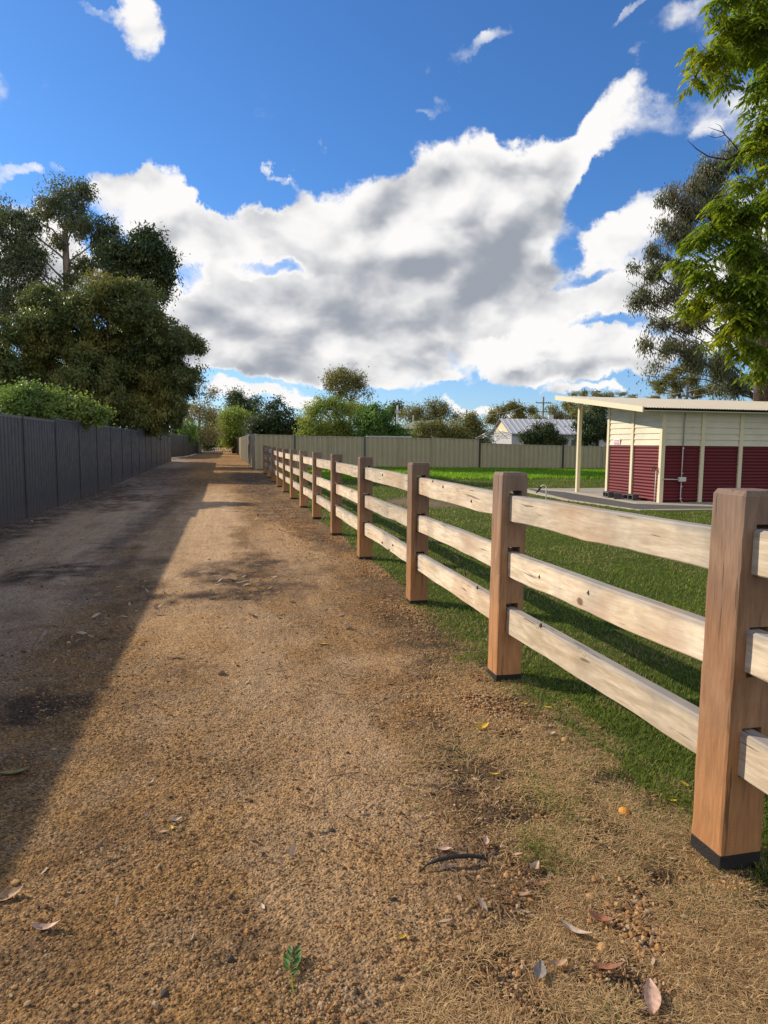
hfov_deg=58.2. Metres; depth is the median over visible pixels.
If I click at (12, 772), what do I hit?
fallen leaf
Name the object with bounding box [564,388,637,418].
flat crown tree
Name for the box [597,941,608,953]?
stone
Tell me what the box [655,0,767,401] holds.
fresh green tree
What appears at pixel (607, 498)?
slab edging
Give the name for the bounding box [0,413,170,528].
charcoal fence
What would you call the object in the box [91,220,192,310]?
dark round tree
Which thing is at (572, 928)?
fallen leaf
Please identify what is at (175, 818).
fallen leaf
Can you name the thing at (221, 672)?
stone
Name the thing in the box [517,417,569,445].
lemon tree
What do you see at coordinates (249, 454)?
post
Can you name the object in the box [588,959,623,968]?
fallen leaf
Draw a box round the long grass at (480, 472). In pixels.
[276,466,605,479]
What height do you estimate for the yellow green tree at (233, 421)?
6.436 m
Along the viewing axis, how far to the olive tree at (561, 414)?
139.12 m
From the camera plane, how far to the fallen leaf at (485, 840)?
2.42 m
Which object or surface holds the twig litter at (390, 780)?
on the dirt lane
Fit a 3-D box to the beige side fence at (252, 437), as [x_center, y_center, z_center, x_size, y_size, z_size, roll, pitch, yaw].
[-6.819,-3.114,35.928,0.089,1.882,3.922,-1,6,-14]
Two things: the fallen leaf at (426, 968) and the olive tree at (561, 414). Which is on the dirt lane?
the fallen leaf at (426, 968)
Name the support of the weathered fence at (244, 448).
on the ground
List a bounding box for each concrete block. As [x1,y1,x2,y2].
[603,491,613,497]
[614,492,621,498]
[623,493,638,500]
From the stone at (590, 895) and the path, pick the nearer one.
the stone at (590, 895)
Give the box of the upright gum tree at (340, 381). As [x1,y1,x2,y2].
[317,363,378,420]
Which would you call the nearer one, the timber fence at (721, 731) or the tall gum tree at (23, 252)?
the timber fence at (721, 731)
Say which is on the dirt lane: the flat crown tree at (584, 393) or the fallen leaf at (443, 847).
the fallen leaf at (443, 847)
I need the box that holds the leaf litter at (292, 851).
[0,471,729,1010]
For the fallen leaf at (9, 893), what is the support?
on the dirt lane
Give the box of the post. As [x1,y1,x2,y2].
[248,430,251,465]
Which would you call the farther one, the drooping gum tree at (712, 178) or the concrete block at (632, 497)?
the drooping gum tree at (712, 178)
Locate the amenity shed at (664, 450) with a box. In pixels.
[555,395,767,502]
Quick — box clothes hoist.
[475,427,516,443]
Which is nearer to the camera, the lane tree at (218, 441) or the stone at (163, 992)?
the stone at (163, 992)
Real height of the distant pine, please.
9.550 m
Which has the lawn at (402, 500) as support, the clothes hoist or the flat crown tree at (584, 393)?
the clothes hoist
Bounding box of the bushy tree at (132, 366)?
[0,262,213,443]
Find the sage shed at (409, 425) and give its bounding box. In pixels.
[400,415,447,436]
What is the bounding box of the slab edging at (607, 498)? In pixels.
[540,488,696,505]
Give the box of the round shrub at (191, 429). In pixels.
[170,418,202,446]
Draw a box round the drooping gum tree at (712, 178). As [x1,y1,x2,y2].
[619,138,767,400]
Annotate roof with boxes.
[366,436,411,437]
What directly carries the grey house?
on the ground
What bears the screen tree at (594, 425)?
on the ground
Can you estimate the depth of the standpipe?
15.18 m
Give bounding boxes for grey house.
[490,415,607,445]
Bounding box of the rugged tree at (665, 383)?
[644,364,717,399]
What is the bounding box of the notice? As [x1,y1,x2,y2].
[613,439,619,443]
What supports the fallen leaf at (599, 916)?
on the dry grass at (737, 936)
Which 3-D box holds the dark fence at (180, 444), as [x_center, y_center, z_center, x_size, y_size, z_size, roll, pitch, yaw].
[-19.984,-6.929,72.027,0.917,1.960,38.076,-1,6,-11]
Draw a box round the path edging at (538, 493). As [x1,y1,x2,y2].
[527,488,711,510]
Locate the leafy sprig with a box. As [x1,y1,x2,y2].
[283,945,301,993]
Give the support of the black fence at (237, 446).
on the ground
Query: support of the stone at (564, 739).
on the dirt lane
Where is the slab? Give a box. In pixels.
[548,488,712,505]
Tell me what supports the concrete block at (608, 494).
on the slab
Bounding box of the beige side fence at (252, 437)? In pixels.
[250,434,254,468]
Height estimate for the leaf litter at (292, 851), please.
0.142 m
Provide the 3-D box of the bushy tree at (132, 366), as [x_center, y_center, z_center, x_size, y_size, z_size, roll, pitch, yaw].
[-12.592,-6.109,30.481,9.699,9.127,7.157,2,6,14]
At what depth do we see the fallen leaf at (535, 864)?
2.27 m
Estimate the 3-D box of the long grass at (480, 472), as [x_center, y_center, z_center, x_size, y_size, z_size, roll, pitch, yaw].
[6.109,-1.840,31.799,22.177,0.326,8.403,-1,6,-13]
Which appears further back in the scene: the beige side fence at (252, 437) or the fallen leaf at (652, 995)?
the beige side fence at (252, 437)
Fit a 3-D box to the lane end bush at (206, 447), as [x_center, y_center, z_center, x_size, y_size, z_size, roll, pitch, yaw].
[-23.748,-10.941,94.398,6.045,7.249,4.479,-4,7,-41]
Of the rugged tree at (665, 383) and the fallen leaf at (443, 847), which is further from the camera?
the rugged tree at (665, 383)
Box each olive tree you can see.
[394,393,463,432]
[407,410,497,443]
[527,396,589,419]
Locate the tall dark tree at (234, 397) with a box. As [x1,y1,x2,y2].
[220,385,266,417]
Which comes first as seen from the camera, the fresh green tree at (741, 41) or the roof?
the fresh green tree at (741, 41)
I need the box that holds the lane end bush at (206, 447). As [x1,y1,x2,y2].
[201,406,220,450]
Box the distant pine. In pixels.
[389,398,407,423]
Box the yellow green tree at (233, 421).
[214,403,253,452]
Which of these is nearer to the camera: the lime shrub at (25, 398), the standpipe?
the standpipe
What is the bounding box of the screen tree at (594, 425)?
[564,395,607,445]
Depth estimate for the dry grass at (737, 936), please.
2.12 m
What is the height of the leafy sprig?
0.028 m
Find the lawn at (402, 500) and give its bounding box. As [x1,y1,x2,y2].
[262,469,767,882]
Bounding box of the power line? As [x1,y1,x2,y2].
[616,375,748,397]
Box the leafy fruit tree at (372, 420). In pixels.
[348,397,418,437]
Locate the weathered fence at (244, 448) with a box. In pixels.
[241,433,249,464]
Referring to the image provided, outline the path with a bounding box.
[529,488,712,508]
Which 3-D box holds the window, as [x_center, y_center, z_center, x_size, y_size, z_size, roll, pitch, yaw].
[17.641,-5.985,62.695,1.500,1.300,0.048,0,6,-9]
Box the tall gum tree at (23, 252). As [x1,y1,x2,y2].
[0,164,124,333]
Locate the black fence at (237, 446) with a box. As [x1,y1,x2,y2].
[235,438,238,454]
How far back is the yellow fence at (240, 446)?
58.41 m
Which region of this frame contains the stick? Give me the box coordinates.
[412,853,487,873]
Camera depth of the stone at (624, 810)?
2.62 m
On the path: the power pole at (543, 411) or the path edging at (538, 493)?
the path edging at (538, 493)
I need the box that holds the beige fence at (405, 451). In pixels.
[255,434,606,468]
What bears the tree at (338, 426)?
on the ground
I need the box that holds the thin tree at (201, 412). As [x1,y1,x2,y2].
[183,370,228,453]
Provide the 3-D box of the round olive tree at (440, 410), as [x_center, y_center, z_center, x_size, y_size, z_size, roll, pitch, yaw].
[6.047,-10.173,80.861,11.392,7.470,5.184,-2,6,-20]
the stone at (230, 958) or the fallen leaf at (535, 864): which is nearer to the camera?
the stone at (230, 958)
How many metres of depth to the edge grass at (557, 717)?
2.84 m
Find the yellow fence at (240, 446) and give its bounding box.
[239,437,240,456]
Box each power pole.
[535,397,550,418]
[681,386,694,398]
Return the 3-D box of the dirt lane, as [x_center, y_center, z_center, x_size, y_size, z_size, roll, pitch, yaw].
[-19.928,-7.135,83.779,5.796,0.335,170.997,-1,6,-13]
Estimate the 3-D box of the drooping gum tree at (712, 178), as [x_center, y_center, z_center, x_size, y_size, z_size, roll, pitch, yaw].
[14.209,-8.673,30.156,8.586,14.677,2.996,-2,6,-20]
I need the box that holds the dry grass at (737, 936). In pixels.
[305,510,767,1023]
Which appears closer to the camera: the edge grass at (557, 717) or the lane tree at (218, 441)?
the edge grass at (557, 717)
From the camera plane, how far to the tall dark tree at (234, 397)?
88.19 m
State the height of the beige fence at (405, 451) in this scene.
1.916 m
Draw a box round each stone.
[160,989,167,996]
[217,670,224,674]
[227,955,233,962]
[561,737,568,742]
[585,893,595,898]
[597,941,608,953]
[618,807,629,814]
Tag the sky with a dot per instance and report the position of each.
(454, 199)
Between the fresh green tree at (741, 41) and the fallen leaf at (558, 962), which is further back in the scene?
the fresh green tree at (741, 41)
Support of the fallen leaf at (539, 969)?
on the dry grass at (737, 936)
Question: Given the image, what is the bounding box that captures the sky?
[0,0,767,441]
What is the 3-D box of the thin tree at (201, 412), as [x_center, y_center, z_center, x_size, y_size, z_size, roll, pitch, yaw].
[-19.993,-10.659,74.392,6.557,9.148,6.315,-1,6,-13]
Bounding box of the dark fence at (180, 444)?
[171,434,196,456]
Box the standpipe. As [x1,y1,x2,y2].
[536,485,546,498]
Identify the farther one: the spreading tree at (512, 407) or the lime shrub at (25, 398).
the spreading tree at (512, 407)
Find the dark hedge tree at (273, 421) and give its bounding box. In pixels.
[240,390,323,436]
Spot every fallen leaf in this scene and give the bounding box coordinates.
[0,767,29,774]
[0,885,22,900]
[31,920,59,929]
[168,816,181,820]
[422,963,431,971]
[437,846,450,849]
[440,865,455,867]
[475,722,488,727]
[483,836,488,843]
[530,860,538,868]
[533,960,545,978]
[549,959,566,965]
[560,919,591,933]
[588,910,613,920]
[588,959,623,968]
[643,978,660,1012]
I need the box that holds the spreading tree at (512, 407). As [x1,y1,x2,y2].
[481,397,541,427]
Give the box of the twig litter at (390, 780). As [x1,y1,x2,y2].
[0,488,758,1023]
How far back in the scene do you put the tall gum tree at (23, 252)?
42.45 m
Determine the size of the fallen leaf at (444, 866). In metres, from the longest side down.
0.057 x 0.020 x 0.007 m
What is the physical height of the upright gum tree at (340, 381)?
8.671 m
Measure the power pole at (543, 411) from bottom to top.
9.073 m
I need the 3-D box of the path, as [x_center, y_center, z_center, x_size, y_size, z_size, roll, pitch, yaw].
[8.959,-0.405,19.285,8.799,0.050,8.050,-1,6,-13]
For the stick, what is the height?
0.033 m
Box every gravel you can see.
[257,497,751,996]
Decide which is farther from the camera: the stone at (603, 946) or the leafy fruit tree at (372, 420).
the leafy fruit tree at (372, 420)
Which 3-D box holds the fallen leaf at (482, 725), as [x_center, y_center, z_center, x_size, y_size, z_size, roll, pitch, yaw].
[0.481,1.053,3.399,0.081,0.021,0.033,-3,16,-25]
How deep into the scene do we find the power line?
60.54 m
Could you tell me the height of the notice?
0.150 m
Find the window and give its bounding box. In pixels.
[570,439,576,445]
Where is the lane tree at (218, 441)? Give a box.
[201,422,226,447]
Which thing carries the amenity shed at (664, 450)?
on the slab
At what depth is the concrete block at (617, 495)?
17.91 m
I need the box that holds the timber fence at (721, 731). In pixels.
[263,445,767,872]
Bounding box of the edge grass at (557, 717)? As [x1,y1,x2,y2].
[400,596,767,912]
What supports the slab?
on the lawn at (402, 500)
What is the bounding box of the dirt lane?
[0,447,767,1023]
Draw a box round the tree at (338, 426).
[292,388,366,436]
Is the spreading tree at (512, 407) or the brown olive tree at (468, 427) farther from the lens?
the spreading tree at (512, 407)
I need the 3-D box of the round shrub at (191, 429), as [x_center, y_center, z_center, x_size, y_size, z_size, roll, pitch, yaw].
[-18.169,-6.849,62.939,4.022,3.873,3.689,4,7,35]
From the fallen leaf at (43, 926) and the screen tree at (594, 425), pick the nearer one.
the fallen leaf at (43, 926)
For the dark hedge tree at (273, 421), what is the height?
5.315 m
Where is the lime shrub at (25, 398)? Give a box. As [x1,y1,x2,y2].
[0,374,117,431]
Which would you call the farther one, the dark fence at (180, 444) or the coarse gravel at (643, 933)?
the dark fence at (180, 444)

